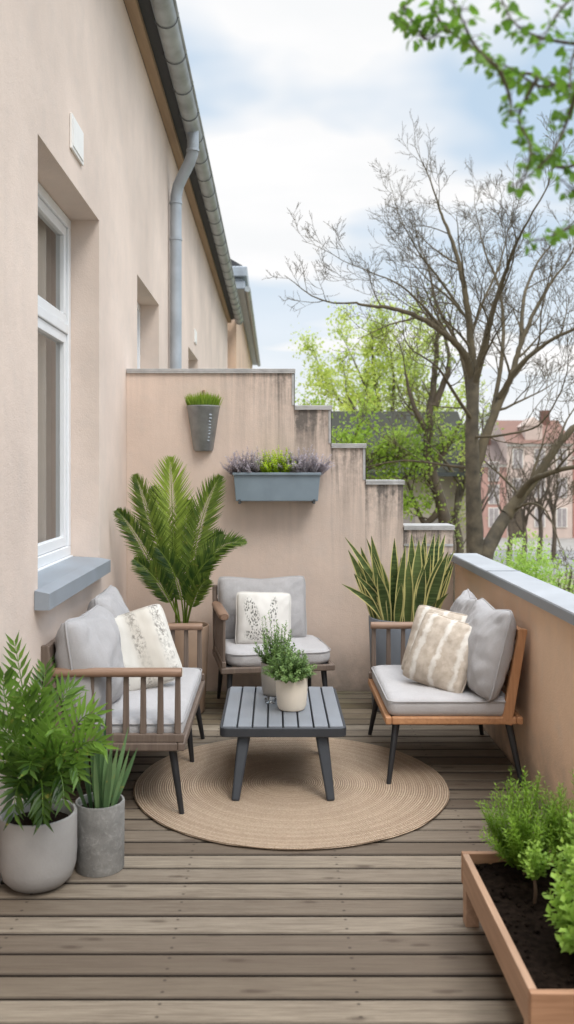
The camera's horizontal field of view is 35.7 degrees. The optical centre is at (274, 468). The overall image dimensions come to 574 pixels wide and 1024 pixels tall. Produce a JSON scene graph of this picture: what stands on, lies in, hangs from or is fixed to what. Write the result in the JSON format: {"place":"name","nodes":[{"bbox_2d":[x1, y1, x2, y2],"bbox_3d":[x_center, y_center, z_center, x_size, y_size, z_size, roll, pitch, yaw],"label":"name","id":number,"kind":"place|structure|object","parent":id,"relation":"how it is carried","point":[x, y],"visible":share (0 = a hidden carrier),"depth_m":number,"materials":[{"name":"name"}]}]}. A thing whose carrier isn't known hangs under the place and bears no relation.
{"place":"outdoors","nodes":[
{"label":"outdoors","id":0,"kind":"place"},
{"bbox_2d":[0,0,242,884],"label":"house","id":1,"kind":"structure","parent":0,"point":[115,261],"depth_m":5.42,"materials":[{"name":"paint"}]},
{"bbox_2d":[34,182,110,609],"bbox_3d":[-1.200,-0.439,4.712,0.402,2.140,1.526,0,0,0],"label":"window","id":2,"kind":"structure","parent":1,"relation":"in","point":[61,574],"depth_m":5.23,"materials":[{"name":"white glass"}]},
{"bbox_2d":[137,302,139,368],"bbox_3d":[-1.279,-0.490,7.567,0.080,2.031,1.298,0,0,0],"label":"window","id":3,"kind":"structure","parent":1,"relation":"in","point":[138,306],"depth_m":8.16,"materials":[{"name":"white glass"}]},
{"bbox_2d":[226,259,260,368],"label":"neighbour house","id":4,"kind":"structure","parent":0,"point":[243,350],"depth_m":22.15,"materials":[{"name":"paint"}]},
{"bbox_2d":[265,697,276,703],"bbox_3d":[-0.021,1.233,4.721,0.064,0.024,0.064,0,0,0],"label":"glass dish","id":5,"kind":"object","parent":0,"point":[267,702],"visible":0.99,"depth_m":4.71,"materials":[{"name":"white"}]},
{"bbox_2d":[176,0,573,435],"label":"sky","id":6,"kind":"structure","parent":0,"point":[296,99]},
{"bbox_2d":[332,411,481,552],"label":"dark roofed house","id":7,"kind":"structure","parent":0,"point":[453,417],"depth_m":24.13,"materials":[{"name":"metal"}]},
{"bbox_2d":[403,517,414,522],"bbox_3d":[3.372,1.943,23.169,0.571,1.372,0.046,0,0,0],"label":"window","id":8,"kind":"structure","parent":7,"relation":"in","point":[405,520],"depth_m":23.15,"materials":[{"name":"grey"}]},
{"bbox_2d":[433,517,454,539],"bbox_3d":[4.401,1.943,23.169,0.572,1.372,0.046,0,0,0],"label":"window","id":9,"kind":"structure","parent":7,"relation":"in","point":[436,520],"depth_m":23.15,"materials":[{"name":"grey"}]},
{"bbox_2d":[483,538,573,550],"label":"pavement","id":10,"kind":"structure","parent":0,"point":[565,543],"depth_m":72.75,"materials":[{"name":"grey concrete"}]},
{"bbox_2d":[493,551,573,573],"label":"street","id":11,"kind":"structure","parent":0,"point":[535,558],"depth_m":60.77,"materials":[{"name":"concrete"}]},
{"bbox_2d":[480,448,513,537],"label":"street tree","id":12,"kind":"object","parent":11,"relation":"on","point":[488,492],"visible":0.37,"depth_m":60.78,"materials":[{"name":"brown plant"}]},
{"bbox_2d":[482,462,540,562],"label":"street tree","id":13,"kind":"object","parent":11,"relation":"on","point":[510,524],"visible":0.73,"depth_m":57.16,"materials":[{"name":"brown plant"}]},
{"bbox_2d":[492,444,570,560],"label":"street tree","id":14,"kind":"object","parent":11,"relation":"on","point":[539,519],"visible":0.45,"depth_m":58.84,"materials":[{"name":"brown plant"}]},
{"bbox_2d":[509,463,557,559],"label":"street tree","id":15,"kind":"object","parent":11,"relation":"on","point":[524,517],"visible":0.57,"depth_m":57.84,"materials":[{"name":"brown plant"}]},
{"bbox_2d":[517,445,573,559],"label":"street tree","id":16,"kind":"object","parent":11,"relation":"on","point":[552,506],"visible":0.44,"depth_m":59.79,"materials":[{"name":"brown plant"}]},
{"bbox_2d":[495,550,573,592],"bbox_3d":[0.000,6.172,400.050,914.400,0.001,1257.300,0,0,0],"label":"ground","id":17,"kind":"structure","parent":0,"point":[562,577],"depth_m":50.75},
{"bbox_2d":[295,386,465,521],"bbox_3d":[2.599,2.116,20.455,4.387,8.120,1.735,0,0,0],"label":"leafy tree","id":18,"kind":"object","parent":17,"relation":"on","point":[345,436],"visible":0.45,"depth_m":20.48,"materials":[{"name":"green plant"}]},
{"bbox_2d":[289,285,484,420],"bbox_3d":[3.796,-0.230,31.614,7.560,12.821,5.537,0,0,-25],"label":"leafy tree","id":19,"kind":"object","parent":17,"relation":"on","point":[369,373],"visible":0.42,"depth_m":31.67,"materials":[{"name":"green plant"}]},
{"bbox_2d":[262,110,573,592],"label":"bare tree","id":20,"kind":"object","parent":17,"relation":"on","point":[476,443],"visible":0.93,"depth_m":15.97,"materials":[{"name":"brown plant"}]},
{"bbox_2d":[366,281,504,602],"bbox_3d":[3.234,0.922,20.555,4.027,10.518,2.275,0,0,18],"label":"leafy tree","id":21,"kind":"object","parent":17,"relation":"on","point":[433,484],"visible":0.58,"depth_m":20.49,"materials":[{"name":"green plant"}]},
{"bbox_2d":[419,380,490,552],"bbox_3d":[4.662,1.845,22.794,1.997,8.664,1.582,0,0,0],"label":"leafy tree","id":22,"kind":"object","parent":17,"relation":"on","point":[460,486],"visible":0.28,"depth_m":22.80,"materials":[{"name":"green plant"}]},
{"bbox_2d":[389,0,573,255],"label":"overhanging tree","id":23,"kind":"object","parent":17,"relation":"on","point":[508,81],"visible":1,"depth_m":1.71,"materials":[{"name":"green plant"}]},
{"bbox_2d":[480,438,506,537],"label":"terraced house","id":24,"kind":"structure","parent":17,"relation":"on","point":[491,513],"depth_m":78.84,"materials":[{"name":"pink tile"}]},
{"bbox_2d":[488,507,498,526],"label":"window","id":25,"kind":"structure","parent":24,"relation":"in","point":[493,513],"depth_m":78.76,"materials":[{"name":"white"}]},
{"bbox_2d":[488,484,498,503],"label":"window","id":26,"kind":"structure","parent":24,"relation":"in","point":[493,501],"depth_m":78.74,"materials":[{"name":"white"}]},
{"bbox_2d":[488,461,498,480],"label":"window","id":27,"kind":"structure","parent":24,"relation":"in","point":[497,476],"depth_m":78.74,"materials":[{"name":"white"}]},
{"bbox_2d":[491,410,572,537],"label":"terraced house","id":28,"kind":"structure","parent":17,"relation":"on","point":[563,516],"depth_m":78.64,"materials":[{"name":"paint"}]},
{"bbox_2d":[512,508,522,537],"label":"door","id":29,"kind":"structure","parent":28,"relation":"in","point":[515,529],"depth_m":78.65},
{"bbox_2d":[512,478,522,494],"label":"window","id":30,"kind":"structure","parent":28,"relation":"in","point":[519,479],"depth_m":78.63,"materials":[{"name":"white"}]},
{"bbox_2d":[512,449,523,467],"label":"window","id":31,"kind":"structure","parent":28,"relation":"in","point":[513,452],"depth_m":78.63,"materials":[{"name":"white"}]},
{"bbox_2d":[534,508,544,526],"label":"window","id":32,"kind":"structure","parent":28,"relation":"in","point":[535,510],"depth_m":78.52,"materials":[{"name":"white"}]},
{"bbox_2d":[534,479,544,497],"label":"window","id":33,"kind":"structure","parent":28,"relation":"in","point":[540,494],"depth_m":78.51,"materials":[{"name":"white"}]},
{"bbox_2d":[534,449,544,466],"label":"window","id":34,"kind":"structure","parent":28,"relation":"in","point":[535,450],"depth_m":78.51,"materials":[{"name":"white"}]},
{"bbox_2d":[556,508,566,526],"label":"window","id":35,"kind":"structure","parent":28,"relation":"in","point":[561,513],"depth_m":78.40,"materials":[{"name":"white"}]},
{"bbox_2d":[556,478,566,497],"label":"window","id":36,"kind":"structure","parent":28,"relation":"in","point":[561,491],"depth_m":78.40,"materials":[{"name":"white"}]},
{"bbox_2d":[556,449,566,467],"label":"window","id":37,"kind":"structure","parent":28,"relation":"in","point":[562,450],"depth_m":78.40,"materials":[{"name":"white"}]},
{"bbox_2d":[493,528,573,593],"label":"bush","id":38,"kind":"object","parent":17,"relation":"on","point":[526,565],"visible":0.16,"depth_m":18.43,"materials":[{"name":"green plant"}]},
{"bbox_2d":[570,433,573,537],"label":"terraced house","id":39,"kind":"structure","parent":17,"relation":"on","point":[573,492],"depth_m":78.51,"materials":[{"name":"tile"}]},
{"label":"terrace slab","id":40,"kind":"structure","parent":0,"visible":0},
{"bbox_2d":[0,691,571,1023],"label":"deck","id":41,"kind":"structure","parent":40,"relation":"on","point":[165,925],"depth_m":3.10,"materials":[{"name":"brown wood"}]},
{"bbox_2d":[0,632,118,892],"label":"potted plant","id":42,"kind":"object","parent":41,"relation":"on","point":[38,839],"visible":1,"depth_m":3.31,"materials":[{"name":"green plant"}]},
{"bbox_2d":[75,718,137,877],"bbox_3d":[-0.715,1.295,3.566,0.258,0.611,0.272,0,0,24],"label":"potted plant","id":43,"kind":"object","parent":41,"relation":"on","point":[100,827],"visible":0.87,"depth_m":3.50,"materials":[{"name":"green plant"}]},
{"bbox_2d":[41,623,204,813],"bbox_3d":[-0.745,1.206,4.675,0.666,0.795,1.244,0,0,0],"label":"garden sofa","id":44,"kind":"object","parent":41,"relation":"on","point":[160,716],"visible":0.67,"depth_m":4.09,"materials":[{"name":"brown wood"}]},
{"bbox_2d":[55,605,124,724],"bbox_3d":[-0.897,0.941,4.332,0.304,0.489,0.550,-9,-1,6],"label":"back cushion","id":45,"kind":"object","parent":44,"relation":"on","point":[90,638],"visible":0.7,"depth_m":4.12,"materials":[{"name":"grey fabric"}]},
{"bbox_2d":[87,585,129,617],"bbox_3d":[-0.907,0.923,4.926,0.267,0.501,0.550,-9,0,-1],"label":"back cushion","id":46,"kind":"object","parent":44,"relation":"on","point":[110,598],"visible":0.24,"depth_m":4.80,"materials":[{"name":"grey fabric"}]},
{"bbox_2d":[115,604,182,690],"bbox_3d":[-0.748,0.972,4.708,0.451,0.423,0.154,-15,-16,-22],"label":"throw pillow","id":47,"kind":"object","parent":44,"relation":"on","point":[147,641],"visible":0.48,"depth_m":4.69,"materials":[{"name":"fabric"}]},
{"bbox_2d":[113,456,246,712],"bbox_3d":[-0.605,0.752,5.807,0.875,1.695,0.376,0,0,0],"label":"potted palm","id":48,"kind":"object","parent":41,"relation":"on","point":[194,581],"visible":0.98,"depth_m":5.76,"materials":[{"name":"plant"}]},
{"bbox_2d":[212,585,334,698],"bbox_3d":[-0.029,1.206,5.953,0.742,0.794,0.649,0,0,-9],"label":"lounge chair","id":49,"kind":"object","parent":41,"relation":"on","point":[228,654],"visible":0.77,"depth_m":5.70,"materials":[{"name":"grey fabric"}]},
{"bbox_2d":[217,576,306,638],"bbox_3d":[-0.086,0.967,6.154,0.616,0.445,0.211,0,-14,-5],"label":"back cushion","id":50,"kind":"object","parent":49,"relation":"on","point":[229,588],"visible":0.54,"depth_m":6.12,"materials":[{"name":"grey fabric"}]},
{"bbox_2d":[235,592,290,643],"bbox_3d":[-0.074,1.006,5.941,0.374,0.363,0.156,2,-17,-5],"label":"throw pillow","id":51,"kind":"object","parent":49,"relation":"on","point":[252,608],"visible":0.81,"depth_m":5.89,"materials":[{"name":"fabric"}]},
{"bbox_2d":[133,737,448,849],"bbox_3d":[0.082,1.590,4.499,1.573,0.012,1.570,0,0,0],"label":"rug","id":52,"kind":"object","parent":41,"relation":"on","point":[282,803],"visible":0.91,"depth_m":4.31,"materials":[{"name":"fabric"}]},
{"bbox_2d":[220,687,345,800],"bbox_3d":[0.041,1.421,4.667,0.615,0.350,0.861,0,0,0],"label":"coffee table","id":53,"kind":"object","parent":52,"relation":"on","point":[248,713],"visible":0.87,"depth_m":4.38,"materials":[{"name":"grey wood"}]},
{"bbox_2d":[253,610,297,695],"bbox_3d":[0.007,1.014,4.900,0.258,0.462,0.242,0,0,0],"label":"potted herb","id":54,"kind":"object","parent":53,"relation":"on","point":[268,685],"visible":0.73,"depth_m":4.86,"materials":[{"name":"green plant"}]},
{"bbox_2d":[261,641,316,711],"bbox_3d":[0.068,1.066,4.598,0.290,0.357,0.283,0,0,-23],"label":"potted herb","id":55,"kind":"object","parent":53,"relation":"on","point":[290,674],"visible":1,"depth_m":4.54,"materials":[{"name":"green plant"}]},
{"bbox_2d":[342,532,454,711],"bbox_3d":[0.817,1.015,5.944,0.754,1.170,0.469,0,0,0],"label":"snake plant","id":56,"kind":"object","parent":41,"relation":"on","point":[404,592],"visible":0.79,"depth_m":5.86,"materials":[{"name":"green plant"}]},
{"bbox_2d":[368,622,526,786],"bbox_3d":[0.918,1.207,4.909,0.717,0.796,0.895,0,0,0],"label":"lounge chair","id":57,"kind":"object","parent":41,"relation":"on","point":[400,698],"visible":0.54,"depth_m":4.50,"materials":[{"name":"grey fabric"}]},
{"bbox_2d":[401,605,467,669],"bbox_3d":[0.915,0.985,4.974,0.374,0.396,0.131,8,-16,38],"label":"throw pillow","id":58,"kind":"object","parent":57,"relation":"on","point":[421,611],"visible":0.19,"depth_m":5.03,"materials":[{"name":"beige fabric"}]},
{"bbox_2d":[403,611,471,692],"bbox_3d":[0.897,0.984,4.744,0.374,0.385,0.145,13,-15,42],"label":"throw pillow","id":59,"kind":"object","parent":57,"relation":"on","point":[438,656],"visible":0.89,"depth_m":4.69,"materials":[{"name":"beige fabric"}]},
{"bbox_2d":[449,589,476,614],"bbox_3d":[1.101,0.950,5.143,0.207,0.465,0.451,13,1,6],"label":"back cushion","id":60,"kind":"object","parent":57,"relation":"on","point":[464,601],"visible":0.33,"depth_m":5.11,"materials":[{"name":"grey fabric"}]},
{"bbox_2d":[465,598,516,700],"bbox_3d":[1.115,0.948,4.704,0.238,0.476,0.495,14,-1,-6],"label":"back cushion","id":61,"kind":"object","parent":57,"relation":"on","point":[491,640],"visible":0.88,"depth_m":4.50,"materials":[{"name":"grey fabric"}]},
{"bbox_2d":[461,851,573,1023],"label":"raised planter","id":62,"kind":"object","parent":41,"relation":"on","point":[535,963],"visible":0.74,"depth_m":2.69,"materials":[{"name":"brown wood"}]},
{"bbox_2d":[475,766,570,874],"bbox_3d":[0.859,1.231,3.066,0.336,0.404,0.347,0,0,0],"label":"shrub","id":63,"kind":"object","parent":62,"relation":"on","point":[509,844],"visible":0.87,"depth_m":3.04,"materials":[{"name":"green plant"}]},
{"bbox_2d":[517,839,550,903],"bbox_3d":[0.834,1.308,2.858,0.097,0.249,0.124,0,0,0],"label":"shrub","id":64,"kind":"object","parent":62,"relation":"on","point":[533,866],"visible":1,"depth_m":2.85,"materials":[{"name":"green plant"}]},
{"bbox_2d":[531,770,573,865],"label":"shrub","id":65,"kind":"object","parent":62,"relation":"on","point":[550,843],"visible":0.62,"depth_m":3.02,"materials":[{"name":"green plant"}]},
{"bbox_2d":[542,858,573,953],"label":"shrub","id":66,"kind":"object","parent":62,"relation":"on","point":[564,924],"visible":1,"depth_m":2.55,"materials":[{"name":"green plant"}]},
{"bbox_2d":[545,812,573,890],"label":"shrub","id":67,"kind":"object","parent":62,"relation":"on","point":[568,852],"visible":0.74,"depth_m":2.77,"materials":[{"name":"green plant"}]},
{"bbox_2d":[126,369,454,690],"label":"stepped wall","id":68,"kind":"structure","parent":40,"relation":"on","point":[352,505],"depth_m":6.40,"materials":[{"name":"paint"}]},
{"bbox_2d":[184,390,222,450],"bbox_3d":[-0.505,-0.345,6.340,0.293,0.444,0.121,0,0,0],"label":"wall planter","id":69,"kind":"object","parent":68,"relation":"attached to","point":[203,410],"visible":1,"depth_m":6.33,"materials":[{"name":"metal"}]},
{"bbox_2d":[220,445,333,503],"bbox_3d":[0.021,0.039,6.275,0.817,0.418,0.257,0,0,0],"label":"window box","id":70,"kind":"object","parent":68,"relation":"attached to","point":[290,477],"visible":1,"depth_m":6.22,"materials":[{"name":"metal"}]},
{"bbox_2d":[450,553,573,830],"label":"parapet","id":71,"kind":"structure","parent":40,"relation":"on","point":[542,611],"depth_m":4.37,"materials":[{"name":"paint"}]}
]}

